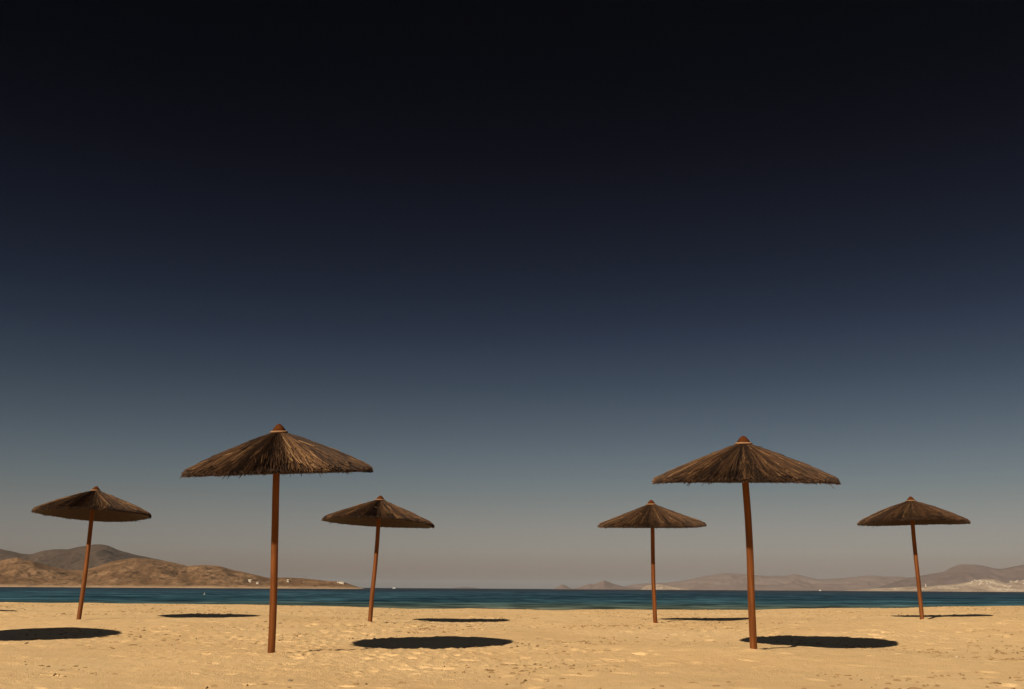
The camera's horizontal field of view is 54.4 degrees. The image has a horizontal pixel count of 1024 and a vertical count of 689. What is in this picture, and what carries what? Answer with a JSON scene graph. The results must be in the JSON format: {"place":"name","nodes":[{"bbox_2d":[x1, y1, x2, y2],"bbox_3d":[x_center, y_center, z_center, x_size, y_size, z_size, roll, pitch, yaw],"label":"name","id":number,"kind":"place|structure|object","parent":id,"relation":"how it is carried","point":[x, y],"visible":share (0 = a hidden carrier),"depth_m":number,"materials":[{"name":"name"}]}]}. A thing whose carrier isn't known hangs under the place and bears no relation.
{"place":"outdoors","nodes":[
{"label":"outdoors","id":0,"kind":"place"},
{"bbox_2d":[0,544,158,569],"bbox_3d":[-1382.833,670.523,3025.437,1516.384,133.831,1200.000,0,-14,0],"label":"mountain","id":1,"kind":"structure","parent":0,"point":[74,558],"depth_m":2950.37,"materials":[{"name":"brown stone"}]},
{"bbox_2d":[0,557,363,588],"bbox_3d":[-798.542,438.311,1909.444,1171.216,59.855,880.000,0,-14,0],"label":"hill","id":2,"kind":"structure","parent":0,"point":[122,573],"depth_m":1674.55,"materials":[{"name":"brown soil"}]},
{"bbox_2d":[0,602,1023,688],"bbox_3d":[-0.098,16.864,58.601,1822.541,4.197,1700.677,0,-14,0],"label":"sand beach","id":3,"kind":"structure","parent":0,"point":[334,656],"depth_m":12.36,"materials":[{"name":"beige sand"}]},
{"bbox_2d":[31,486,151,619],"bbox_3d":[-7.330,3.801,17.124,1.941,2.731,1.946,1,-16,0],"label":"beach umbrella","id":4,"kind":"object","parent":3,"relation":"on","point":[95,503],"visible":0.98,"depth_m":17.15,"materials":[{"name":"brown wicker"}]},
{"bbox_2d":[179,424,373,652],"bbox_3d":[-2.674,2.439,11.251,2.141,3.077,2.133,0,-7,0],"label":"beach umbrella","id":5,"kind":"object","parent":3,"relation":"on","point":[277,450],"visible":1,"depth_m":10.88,"materials":[{"name":"wicker"}]},
{"bbox_2d":[321,496,434,621],"bbox_3d":[-2.503,4.125,18.130,2.080,2.736,2.083,3,-15,1],"label":"beach umbrella","id":6,"kind":"object","parent":3,"relation":"on","point":[378,512],"visible":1,"depth_m":18.06,"materials":[{"name":"wicker"}]},
{"bbox_2d":[598,500,706,622],"bbox_3d":[2.665,4.318,18.767,2.056,2.748,2.044,-1,-10,0],"label":"beach umbrella","id":7,"kind":"object","parent":3,"relation":"on","point":[651,514],"visible":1,"depth_m":18.48,"materials":[{"name":"wicker"}]},
{"bbox_2d":[652,436,840,648],"bbox_3d":[2.743,2.536,11.524,2.163,2.949,2.152,-1,-8,0],"label":"beach umbrella","id":8,"kind":"object","parent":3,"relation":"on","point":[744,461],"visible":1,"depth_m":11.19,"materials":[{"name":"wicker"}]},
{"bbox_2d":[857,496,970,619],"bbox_3d":[7.370,4.103,18.119,1.952,2.655,1.954,0,-13,0],"label":"beach umbrella","id":9,"kind":"object","parent":3,"relation":"on","point":[912,511],"visible":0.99,"depth_m":18.00,"materials":[{"name":"wicker"}]},
{"bbox_2d":[0,587,1023,609],"bbox_3d":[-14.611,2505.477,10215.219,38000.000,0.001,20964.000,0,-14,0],"label":"sea","id":10,"kind":"structure","parent":0,"point":[494,598],"depth_m":216.44,"materials":[{"name":"blue liquid"}]},
{"bbox_2d":[0,603,1023,688],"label":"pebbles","id":11,"kind":"object","parent":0,"point":[571,667],"visible":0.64,"depth_m":13.79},
{"bbox_2d":[0,0,1023,588],"label":"sky","id":12,"kind":"structure","parent":0,"point":[525,265],"materials":[{"name":"blue"}]},
{"bbox_2d":[554,580,633,589],"bbox_3d":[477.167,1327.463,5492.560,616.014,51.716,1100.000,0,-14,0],"label":"mountain","id":13,"kind":"structure","parent":0,"point":[603,584],"depth_m":5244.01,"materials":[{"name":"stone"}]},
{"bbox_2d":[641,584,689,589],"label":"hill","id":14,"kind":"structure","parent":0,"point":[658,587],"depth_m":4895.72,"materials":[{"name":"beige stone"}]},
{"bbox_2d":[624,573,911,590],"bbox_3d":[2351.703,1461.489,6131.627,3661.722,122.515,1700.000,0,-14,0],"label":"mountain","id":15,"kind":"structure","parent":0,"point":[734,581],"depth_m":5781.06,"materials":[{"name":"stone"}]},
{"bbox_2d":[848,579,1023,591],"bbox_3d":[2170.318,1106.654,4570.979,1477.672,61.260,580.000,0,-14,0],"label":"hill","id":16,"kind":"structure","parent":0,"point":[994,585],"depth_m":4411.20,"materials":[{"name":"beige stone"}]},
{"bbox_2d":[878,564,1023,587],"bbox_3d":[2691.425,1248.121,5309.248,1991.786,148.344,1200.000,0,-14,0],"label":"mountain","id":17,"kind":"structure","parent":0,"point":[961,573],"depth_m":5130.37,"materials":[{"name":"brown stone"}]}
]}

